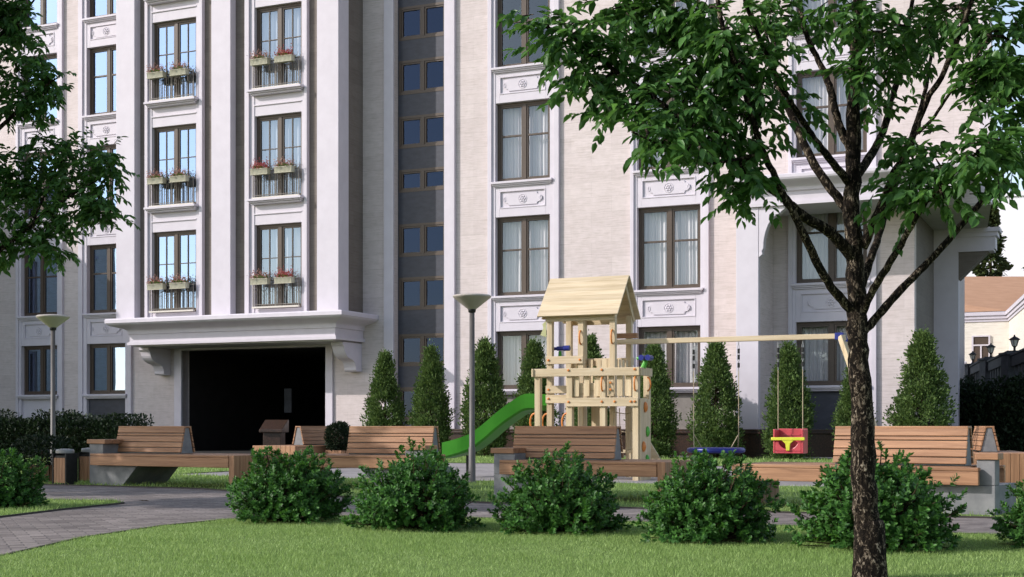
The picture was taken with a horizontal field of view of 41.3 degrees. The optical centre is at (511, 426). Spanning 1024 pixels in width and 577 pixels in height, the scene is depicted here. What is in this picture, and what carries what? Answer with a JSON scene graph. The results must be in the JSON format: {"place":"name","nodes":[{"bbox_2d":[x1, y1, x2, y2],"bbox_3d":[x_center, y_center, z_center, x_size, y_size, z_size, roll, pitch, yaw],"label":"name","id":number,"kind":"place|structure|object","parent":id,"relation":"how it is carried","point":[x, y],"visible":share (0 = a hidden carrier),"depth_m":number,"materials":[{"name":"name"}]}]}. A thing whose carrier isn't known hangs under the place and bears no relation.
{"place":"outdoors","nodes":[
{"label":"outdoors","id":0,"kind":"place"},
{"bbox_2d":[0,500,118,514],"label":"lawn","id":1,"kind":"structure","parent":0,"point":[56,506],"depth_m":13.33,"materials":[{"name":"green plant"}]},
{"bbox_2d":[0,447,49,508],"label":"shrub","id":2,"kind":"object","parent":1,"relation":"on","point":[16,488],"visible":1,"depth_m":13.08,"materials":[{"name":"green plant"}]},
{"bbox_2d":[0,0,139,276],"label":"broadleaf tree","id":3,"kind":"object","parent":1,"relation":"on","point":[13,15],"visible":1,"depth_m":12.61,"materials":[{"name":"green plant"}]},
{"bbox_2d":[193,449,251,453],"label":"driveway","id":4,"kind":"structure","parent":0,"point":[244,451],"depth_m":42.51,"materials":[{"name":"grey asphalt"}]},
{"bbox_2d":[259,420,288,444],"bbox_3d":[-6.752,0.310,38.590,0.680,0.980,0.580,0,0,10],"label":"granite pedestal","id":5,"kind":"object","parent":4,"relation":"on","point":[273,431],"visible":0.77,"depth_m":38.43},
{"bbox_2d":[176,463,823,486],"bbox_3d":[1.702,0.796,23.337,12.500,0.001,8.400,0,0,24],"label":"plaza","id":6,"kind":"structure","parent":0,"point":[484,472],"depth_m":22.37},
{"bbox_2d":[325,450,348,453],"bbox_3d":[-3.330,0.630,26.000,0.362,0.340,0.360,0,0,23],"label":"wooden planter","id":7,"kind":"object","parent":6,"relation":"on","point":[335,451],"visible":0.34,"depth_m":25.85,"materials":[{"name":"brown wood"}]},
{"bbox_2d":[323,421,350,450],"bbox_3d":[-3.286,0.226,26.008,0.631,0.669,0.632,0,0,0],"label":"bush","id":8,"kind":"object","parent":7,"relation":"in","point":[338,430],"visible":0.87,"depth_m":25.85,"materials":[{"name":"green plant"}]},
{"bbox_2d":[442,275,876,480],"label":"play tower","id":9,"kind":"structure","parent":6,"relation":"on","point":[581,303],"depth_m":20.70,"materials":[{"name":"brown wood"}]},
{"bbox_2d":[687,342,744,453],"bbox_3d":[3.044,-0.412,20.287,0.874,1.659,0.794,0,0,24],"label":"nest swing","id":10,"kind":"object","parent":9,"relation":"hanging from","point":[718,450],"visible":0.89,"depth_m":20.14,"materials":[{"name":"blue fabric"}]},
{"bbox_2d":[771,341,807,453],"bbox_3d":[4.058,-0.422,19.830,0.490,1.638,0.355,0,0,24],"label":"toddler swing","id":11,"kind":"object","parent":9,"relation":"hanging from","point":[793,441],"visible":1,"depth_m":19.76,"materials":[{"name":"red plastic"}]},
{"bbox_2d":[971,426,1023,484],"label":"park bench","id":12,"kind":"object","parent":6,"relation":"on","point":[984,438],"visible":0.44,"depth_m":18.96,"materials":[{"name":"wood"}]},
{"bbox_2d":[0,485,1013,554],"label":"path","id":13,"kind":"structure","parent":0,"point":[162,506],"depth_m":12.11,"materials":[{"name":"grey concrete"}]},
{"bbox_2d":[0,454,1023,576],"bbox_3d":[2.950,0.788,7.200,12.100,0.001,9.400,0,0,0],"label":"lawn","id":14,"kind":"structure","parent":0,"point":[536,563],"depth_m":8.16,"materials":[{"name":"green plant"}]},
{"bbox_2d":[224,445,353,524],"bbox_3d":[-1.830,0.478,11.232,1.068,0.647,1.070,0,0,0],"label":"shrub","id":15,"kind":"object","parent":14,"relation":"on","point":[277,494],"visible":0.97,"depth_m":11.04,"materials":[{"name":"green plant"}]},
{"bbox_2d":[339,436,485,532],"bbox_3d":[-0.731,0.440,10.439,1.075,0.724,1.092,0,0,21],"label":"shrub","id":16,"kind":"object","parent":14,"relation":"on","point":[409,494],"visible":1,"depth_m":10.23,"materials":[{"name":"green plant"}]},
{"bbox_2d":[487,440,632,535],"bbox_3d":[0.337,0.458,10.142,1.109,0.701,1.049,0,0,42],"label":"shrub","id":17,"kind":"object","parent":14,"relation":"on","point":[566,498],"visible":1,"depth_m":9.92,"materials":[{"name":"green plant"}]},
{"bbox_2d":[630,448,785,544],"bbox_3d":[1.337,0.480,9.413,1.056,0.661,1.061,0,0,-1],"label":"shrub","id":18,"kind":"object","parent":14,"relation":"on","point":[701,501],"visible":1,"depth_m":9.20,"materials":[{"name":"green plant"}]},
{"bbox_2d":[496,0,1023,576],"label":"broadleaf tree","id":19,"kind":"object","parent":14,"relation":"on","point":[726,68],"visible":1,"depth_m":6.47,"materials":[{"name":"green plant"}]},
{"bbox_2d":[783,440,967,553],"bbox_3d":[2.345,0.445,8.815,1.075,0.719,1.072,0,0,42],"label":"shrub","id":20,"kind":"object","parent":14,"relation":"on","point":[920,518],"visible":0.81,"depth_m":8.64,"materials":[{"name":"green plant"}]},
{"bbox_2d":[985,479,1023,548],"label":"shrub","id":21,"kind":"object","parent":14,"relation":"on","point":[1007,528],"visible":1,"depth_m":8.94,"materials":[{"name":"green plant"}]},
{"bbox_2d":[7,458,1018,516],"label":"lawn","id":22,"kind":"structure","parent":0,"point":[627,492],"depth_m":16.64,"materials":[{"name":"green plant"}]},
{"bbox_2d":[28,465,51,481],"bbox_3d":[-6.550,0.670,19.100,0.342,0.260,0.340,0,0,26],"label":"wooden planter","id":23,"kind":"object","parent":22,"relation":"on","point":[49,471],"visible":0.14,"depth_m":18.95,"materials":[{"name":"brown wood"}]},
{"bbox_2d":[6,431,70,468],"bbox_3d":[-6.600,0.356,19.102,0.903,0.571,0.858,0,0,0],"label":"round bush","id":24,"kind":"object","parent":23,"relation":"in","point":[23,444],"visible":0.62,"depth_m":18.95,"materials":[{"name":"green plant"}]},
{"bbox_2d":[36,314,69,462],"bbox_3d":[-7.580,-0.522,22.460,0.536,2.645,0.536,0,0,0],"label":"street lamp","id":25,"kind":"object","parent":22,"relation":"on","point":[53,322],"visible":0.84,"depth_m":22.42,"materials":[{"name":"grey metal"}]},
{"bbox_2d":[52,449,77,483],"bbox_3d":[-6.080,0.554,18.500,0.260,0.492,0.234,0,0,26],"label":"litter bin","id":26,"kind":"object","parent":22,"relation":"on","point":[64,468],"visible":0.98,"depth_m":18.42,"materials":[{"name":"brown wood"}]},
{"bbox_2d":[0,408,154,457],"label":"hedge","id":27,"kind":"object","parent":22,"relation":"on","point":[77,430],"visible":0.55,"depth_m":33.05,"materials":[{"name":"green plant"}]},
{"bbox_2d":[78,448,89,481],"bbox_3d":[-6.000,0.554,19.350,0.260,0.492,0.234,0,0,26],"label":"litter bin","id":28,"kind":"object","parent":22,"relation":"on","point":[84,463],"visible":0.48,"depth_m":19.27,"materials":[{"name":"brown wood"}]},
{"bbox_2d":[87,426,285,486],"bbox_3d":[-4.388,0.400,18.119,2.710,0.800,1.000,0,0,30],"label":"park bench","id":29,"kind":"object","parent":22,"relation":"on","point":[131,455],"visible":0.75,"depth_m":18.15,"materials":[{"name":"wood"}]},
{"bbox_2d":[253,426,332,454],"bbox_3d":[-3.973,0.400,26.405,1.000,0.800,2.100,0,0,28],"label":"park bench","id":30,"kind":"object","parent":22,"relation":"on","point":[304,437],"visible":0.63,"depth_m":26.15,"materials":[{"name":"wood"}]},
{"bbox_2d":[288,426,450,485],"bbox_3d":[-1.818,0.400,17.573,1.950,0.800,1.000,0,0,22],"label":"park bench","id":31,"kind":"object","parent":22,"relation":"on","point":[367,446],"visible":0.44,"depth_m":17.30,"materials":[{"name":"wood"}]},
{"bbox_2d":[453,293,490,482],"bbox_3d":[-0.557,-0.522,18.950,0.536,2.645,0.536,0,0,0],"label":"street lamp","id":32,"kind":"object","parent":22,"relation":"on","point":[471,302],"visible":0.91,"depth_m":18.91,"materials":[{"name":"grey metal"}]},
{"bbox_2d":[491,426,692,497],"bbox_3d":[0.876,0.400,14.844,2.070,0.800,1.000,0,0,27],"label":"park bench","id":33,"kind":"object","parent":22,"relation":"on","point":[598,447],"visible":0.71,"depth_m":14.78,"materials":[{"name":"wood"}]},
{"bbox_2d":[732,426,1015,514],"bbox_3d":[3.465,0.400,13.018,2.500,0.800,1.000,0,0,33],"label":"park bench","id":34,"kind":"object","parent":22,"relation":"on","point":[945,453],"visible":0.7,"depth_m":12.58,"materials":[{"name":"wood"}]},
{"bbox_2d":[183,463,1023,489],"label":"ground","id":35,"kind":"structure","parent":0,"point":[484,463],"depth_m":23.45,"materials":[{"name":"grey concrete"}]},
{"bbox_2d":[0,0,1001,457],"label":"apartment building","id":36,"kind":"structure","parent":35,"relation":"on","point":[436,158],"depth_m":39.96,"materials":[{"name":"stone"}]},
{"bbox_2d":[16,249,56,320],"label":"window","id":37,"kind":"structure","parent":36,"relation":"in","point":[40,286],"depth_m":45.83,"materials":[{"name":"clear glass"}]},
{"bbox_2d":[16,345,58,398],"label":"window","id":38,"kind":"structure","parent":36,"relation":"in","point":[37,359],"depth_m":45.83,"materials":[{"name":"clear glass"}]},
{"bbox_2d":[16,54,58,128],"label":"window","id":39,"kind":"structure","parent":36,"relation":"in","point":[52,58],"depth_m":45.65,"materials":[{"name":"clear glass"}]},
{"bbox_2d":[24,152,56,222],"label":"window","id":40,"kind":"structure","parent":36,"relation":"in","point":[49,198],"depth_m":45.76,"materials":[{"name":"clear glass"}]},
{"bbox_2d":[22,0,58,32],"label":"window","id":41,"kind":"structure","parent":36,"relation":"in","point":[47,8],"depth_m":45.73,"materials":[{"name":"clear glass"}]},
{"bbox_2d":[82,244,115,317],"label":"window","id":42,"kind":"structure","parent":36,"relation":"in","point":[102,257],"depth_m":44.76,"materials":[{"name":"clear glass"}]},
{"bbox_2d":[82,46,115,120],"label":"window","id":43,"kind":"structure","parent":36,"relation":"in","point":[102,60],"depth_m":44.76,"materials":[{"name":"clear glass"}]},
{"bbox_2d":[82,0,115,23],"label":"window","id":44,"kind":"structure","parent":36,"relation":"in","point":[100,10],"depth_m":44.67,"materials":[{"name":"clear glass"}]},
{"bbox_2d":[90,145,115,217],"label":"window","id":45,"kind":"structure","parent":36,"relation":"in","point":[112,148],"depth_m":44.61,"materials":[{"name":"clear glass"}]},
{"bbox_2d":[82,343,126,398],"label":"window","id":46,"kind":"structure","parent":36,"relation":"in","point":[107,361],"depth_m":44.61,"materials":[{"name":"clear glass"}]},
{"bbox_2d":[146,168,167,184],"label":"flower box","id":47,"kind":"object","parent":36,"relation":"attached to","point":[155,178],"visible":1,"depth_m":41.76,"materials":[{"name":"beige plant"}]},
{"bbox_2d":[146,62,167,79],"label":"flower box","id":48,"kind":"object","parent":36,"relation":"attached to","point":[159,73],"visible":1,"depth_m":41.76,"materials":[{"name":"beige plant"}]},
{"bbox_2d":[146,274,167,289],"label":"flower box","id":49,"kind":"object","parent":36,"relation":"attached to","point":[157,285],"visible":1,"depth_m":41.76,"materials":[{"name":"beige stone"}]},
{"bbox_2d":[154,230,195,312],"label":"window","id":50,"kind":"structure","parent":36,"relation":"in","point":[175,252],"depth_m":41.94,"materials":[{"name":"clear glass"}]},
{"bbox_2d":[154,124,195,204],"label":"window","id":51,"kind":"structure","parent":36,"relation":"in","point":[173,145],"depth_m":41.94,"materials":[{"name":"clear glass"}]},
{"bbox_2d":[154,18,195,99],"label":"window","id":52,"kind":"structure","parent":36,"relation":"in","point":[173,39],"depth_m":41.94,"materials":[{"name":"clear glass"}]},
{"bbox_2d":[168,272,190,288],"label":"flower box","id":53,"kind":"object","parent":36,"relation":"attached to","point":[179,283],"visible":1,"depth_m":41.41,"materials":[{"name":"beige stone"}]},
{"bbox_2d":[169,162,190,182],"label":"flower box","id":54,"kind":"object","parent":36,"relation":"attached to","point":[179,177],"visible":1,"depth_m":41.41,"materials":[{"name":"beige plant"}]},
{"bbox_2d":[169,58,190,76],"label":"flower box","id":55,"kind":"object","parent":36,"relation":"attached to","point":[180,70],"visible":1,"depth_m":41.41,"materials":[{"name":"beige plant"}]},
{"bbox_2d":[247,49,271,66],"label":"flower box","id":56,"kind":"object","parent":36,"relation":"attached to","point":[256,60],"visible":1,"depth_m":40.23,"materials":[{"name":"beige ceramic"}]},
{"bbox_2d":[247,268,271,284],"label":"flower box","id":57,"kind":"object","parent":36,"relation":"attached to","point":[260,279],"visible":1,"depth_m":40.22,"materials":[{"name":"beige stone"}]},
{"bbox_2d":[249,157,271,175],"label":"flower box","id":58,"kind":"object","parent":36,"relation":"attached to","point":[263,169],"visible":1,"depth_m":40.23,"materials":[{"name":"beige ceramic"}]},
{"bbox_2d":[257,223,301,308],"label":"window","id":59,"kind":"structure","parent":36,"relation":"in","point":[270,238],"depth_m":40.59,"materials":[{"name":"clear glass"}]},
{"bbox_2d":[257,112,301,196],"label":"window","id":60,"kind":"structure","parent":36,"relation":"in","point":[276,136],"depth_m":40.60,"materials":[{"name":"clear glass"}]},
{"bbox_2d":[257,2,301,87],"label":"window","id":61,"kind":"structure","parent":36,"relation":"in","point":[275,26],"depth_m":40.60,"materials":[{"name":"clear glass"}]},
{"bbox_2d":[273,43,295,63],"bbox_3d":[-6.681,-10.955,39.971,0.658,0.539,0.476,0,0,24],"label":"flower box","id":62,"kind":"object","parent":36,"relation":"attached to","point":[284,56],"visible":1,"depth_m":39.88,"materials":[{"name":"beige ceramic"}]},
{"bbox_2d":[273,265,295,283],"bbox_3d":[-6.681,-4.455,39.971,0.658,0.539,0.476,0,0,24],"label":"flower box","id":63,"kind":"object","parent":36,"relation":"attached to","point":[286,278],"visible":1,"depth_m":39.88,"materials":[{"name":"beige ceramic"}]},
{"bbox_2d":[273,152,295,173],"bbox_3d":[-6.689,-7.736,39.936,0.654,0.600,0.547,0,0,24],"label":"flower box","id":64,"kind":"object","parent":36,"relation":"attached to","point":[289,167],"visible":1,"depth_m":39.88,"materials":[{"name":"beige ceramic"}]},
{"bbox_2d":[399,2,443,40],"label":"window","id":65,"kind":"structure","parent":36,"relation":"in","point":[425,20],"depth_m":40.04,"materials":[{"name":"blue glass"}]},
{"bbox_2d":[399,56,443,94],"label":"window","id":66,"kind":"structure","parent":36,"relation":"in","point":[424,75],"depth_m":40.04,"materials":[{"name":"blue glass"}]},
{"bbox_2d":[399,112,443,148],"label":"window","id":67,"kind":"structure","parent":36,"relation":"in","point":[424,130],"depth_m":40.04,"materials":[{"name":"blue glass"}]},
{"bbox_2d":[399,166,443,192],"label":"window","id":68,"kind":"structure","parent":36,"relation":"in","point":[422,179],"depth_m":40.04,"materials":[{"name":"blue glass"}]},
{"bbox_2d":[399,222,443,256],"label":"window","id":69,"kind":"structure","parent":36,"relation":"in","point":[416,239],"depth_m":40.04,"materials":[{"name":"blue glass"}]},
{"bbox_2d":[399,276,443,310],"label":"window","id":70,"kind":"structure","parent":36,"relation":"in","point":[427,292],"depth_m":40.04,"materials":[{"name":"blue glass"}]},
{"bbox_2d":[399,333,443,365],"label":"window","id":71,"kind":"structure","parent":36,"relation":"in","point":[410,345],"depth_m":40.16,"materials":[{"name":"clear glass"}]},
{"bbox_2d":[400,387,443,420],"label":"window","id":72,"kind":"structure","parent":36,"relation":"in","point":[406,397],"depth_m":40.29,"materials":[{"name":"clear glass"}]},
{"bbox_2d":[490,0,549,73],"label":"window","id":73,"kind":"structure","parent":36,"relation":"in","point":[525,64],"depth_m":38.61,"materials":[{"name":"brown glass"}]},
{"bbox_2d":[491,215,549,301],"bbox_3d":[0.366,-4.750,38.621,1.878,2.400,0.609,0,0,24],"label":"window","id":74,"kind":"structure","parent":36,"relation":"in","point":[523,242],"depth_m":38.74,"materials":[{"name":"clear glass"}]},
{"bbox_2d":[490,100,552,187],"bbox_3d":[0.364,-8.000,38.617,1.878,2.400,0.601,0,0,24],"label":"window","id":75,"kind":"structure","parent":36,"relation":"in","point":[523,138],"depth_m":38.75,"materials":[{"name":"clear glass"}]},
{"bbox_2d":[498,330,546,393],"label":"window","id":76,"kind":"structure","parent":36,"relation":"in","point":[509,342],"depth_m":38.96,"materials":[{"name":"clear glass"}]},
{"bbox_2d":[632,86,702,176],"bbox_3d":[4.296,-8.000,36.882,1.977,2.400,0.610,0,0,24],"label":"window","id":77,"kind":"structure","parent":36,"relation":"in","point":[637,173],"depth_m":36.92,"materials":[{"name":"white glass"}]},
{"bbox_2d":[634,205,703,295],"bbox_3d":[4.296,-4.750,36.882,1.977,2.400,0.610,0,0,24],"label":"window","id":78,"kind":"structure","parent":36,"relation":"in","point":[669,237],"depth_m":37.00,"materials":[{"name":"clear glass"}]},
{"bbox_2d":[639,326,699,392],"bbox_3d":[4.294,-1.800,36.876,1.977,1.800,0.599,0,0,24],"label":"window","id":79,"kind":"structure","parent":36,"relation":"in","point":[678,356],"depth_m":36.91,"materials":[{"name":"clear glass"}]},
{"bbox_2d":[642,0,699,56],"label":"window","id":80,"kind":"structure","parent":36,"relation":"in","point":[678,3],"depth_m":36.99,"materials":[{"name":"white glass"}]},
{"bbox_2d":[797,321,847,390],"bbox_3d":[8.268,-1.800,35.121,2.015,1.800,0.606,0,0,24],"label":"window","id":81,"kind":"structure","parent":36,"relation":"in","point":[824,363],"depth_m":35.39,"materials":[{"name":"clear glass"}]},
{"bbox_2d":[791,68,866,163],"bbox_3d":[8.268,-8.000,35.122,2.015,2.400,0.608,0,0,24],"label":"window","id":82,"kind":"structure","parent":36,"relation":"in","point":[812,84],"depth_m":35.31,"materials":[{"name":"clear glass"}]},
{"bbox_2d":[792,0,866,38],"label":"window","id":83,"kind":"structure","parent":36,"relation":"in","point":[812,5],"depth_m":35.44,"materials":[{"name":"white glass"}]},
{"bbox_2d":[791,211,870,288],"bbox_3d":[8.268,-4.750,35.122,2.015,2.400,0.606,0,0,24],"label":"window","id":84,"kind":"structure","parent":36,"relation":"in","point":[833,261],"depth_m":35.30,"materials":[{"name":"clear glass"}]},
{"bbox_2d":[0,484,1001,555],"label":"kerb","id":85,"kind":"structure","parent":35,"relation":"on","point":[241,491],"depth_m":12.89,"materials":[{"name":"concrete"}]},
{"bbox_2d":[960,370,1023,451],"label":"hedge","id":86,"kind":"object","parent":35,"relation":"on","point":[1001,410],"visible":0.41,"depth_m":37.10,"materials":[{"name":"green plant"}]},
{"bbox_2d":[972,200,1013,276],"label":"conifer tree","id":87,"kind":"object","parent":35,"relation":"on","point":[995,259],"visible":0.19,"depth_m":99.53,"materials":[{"name":"green plant"}]},
{"bbox_2d":[965,348,1023,401],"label":"fence wall","id":88,"kind":"structure","parent":35,"relation":"on","point":[1007,363],"depth_m":44.47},
{"bbox_2d":[969,351,976,363],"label":"lantern","id":89,"kind":"object","parent":88,"relation":"on","point":[972,354],"visible":0.98,"depth_m":55.94,"materials":[{"name":"black metal"}]},
{"bbox_2d":[986,343,994,357],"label":"lantern","id":90,"kind":"object","parent":88,"relation":"on","point":[990,347],"visible":0.95,"depth_m":47.93,"materials":[{"name":"black metal"}]},
{"bbox_2d":[1009,335,1019,351],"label":"lantern","id":91,"kind":"object","parent":88,"relation":"on","point":[1014,340],"visible":0.96,"depth_m":40.94,"materials":[{"name":"black metal"}]},
{"bbox_2d":[446,456,831,465],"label":"lawn","id":92,"kind":"structure","parent":0,"point":[481,458],"depth_m":31.15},
{"bbox_2d":[358,349,409,425],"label":"cypress","id":93,"kind":"object","parent":92,"relation":"on","point":[383,385],"visible":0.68,"depth_m":36.44,"materials":[{"name":"green plant"}]},
{"bbox_2d":[406,339,458,452],"bbox_3d":[-2.124,-0.752,36.085,1.467,3.170,1.362,0,0,-7],"label":"cypress","id":94,"kind":"object","parent":92,"relation":"on","point":[436,401],"visible":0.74,"depth_m":35.87,"materials":[{"name":"green plant"}]},
{"bbox_2d":[457,334,509,455],"bbox_3d":[-0.681,-0.783,35.419,1.661,3.263,1.613,0,0,-15],"label":"cypress","id":95,"kind":"object","parent":92,"relation":"on","point":[489,397],"visible":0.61,"depth_m":35.18,"materials":[{"name":"green plant"}]},
{"bbox_2d":[511,335,563,445],"bbox_3d":[0.580,-0.738,34.891,1.375,3.176,1.401,0,0,-22],"label":"cypress","id":96,"kind":"object","parent":92,"relation":"on","point":[535,355],"visible":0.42,"depth_m":34.70,"materials":[{"name":"green plant"}]},
{"bbox_2d":[563,329,609,425],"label":"cypress","id":97,"kind":"object","parent":92,"relation":"on","point":[593,349],"visible":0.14,"depth_m":34.10,"materials":[{"name":"green plant"}]},
{"bbox_2d":[623,344,681,457],"bbox_3d":[3.484,-0.662,33.565,1.332,3.001,1.299,0,0,-21],"label":"cypress","id":98,"kind":"object","parent":92,"relation":"on","point":[664,423],"visible":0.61,"depth_m":33.35,"materials":[{"name":"green plant"}]},
{"bbox_2d":[685,334,745,458],"bbox_3d":[4.930,-0.710,32.967,1.464,3.083,1.577,0,0,-44],"label":"cypress","id":99,"kind":"object","parent":92,"relation":"on","point":[720,429],"visible":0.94,"depth_m":32.71,"materials":[{"name":"green plant"}]},
{"bbox_2d":[757,340,819,459],"bbox_3d":[6.556,-0.632,32.258,1.501,2.949,1.458,0,0,38],"label":"cypress","id":100,"kind":"object","parent":92,"relation":"on","point":[790,384],"visible":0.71,"depth_m":32.00,"materials":[{"name":"green plant"}]},
{"bbox_2d":[827,360,877,455],"bbox_3d":[7.949,-0.407,31.613,1.134,2.488,1.155,0,0,31],"label":"cypress","id":101,"kind":"object","parent":92,"relation":"on","point":[843,416],"visible":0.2,"depth_m":31.53,"materials":[{"name":"green plant"}]},
{"bbox_2d":[881,324,958,425],"bbox_3d":[9.334,-0.741,31.041,1.694,3.176,1.760,0,0,23],"label":"cypress","id":102,"kind":"object","parent":92,"relation":"on","point":[927,401],"visible":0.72,"depth_m":30.73,"materials":[{"name":"green plant"}]},
{"bbox_2d":[624,455,831,458],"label":"pavement","id":103,"kind":"structure","parent":0,"point":[768,457],"depth_m":34.48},
{"bbox_2d":[965,277,1023,363],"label":"cream house","id":104,"kind":"structure","parent":0,"point":[994,311],"depth_m":65.61,"materials":[{"name":"white paint"}]},
{"bbox_2d":[972,335,989,362],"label":"window","id":105,"kind":"structure","parent":104,"relation":"in","point":[979,343],"depth_m":65.45,"materials":[{"name":"white paint"}]},
{"bbox_2d":[966,191,1023,276],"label":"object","id":106,"kind":"structure","parent":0,"point":[1011,226],"depth_m":145.69,"materials":[{"name":"white"}]},
{"bbox_2d":[992,0,1023,191],"label":"sky","id":107,"kind":"structure","parent":0,"point":[1008,18],"materials":[{"name":"white"}]}
]}

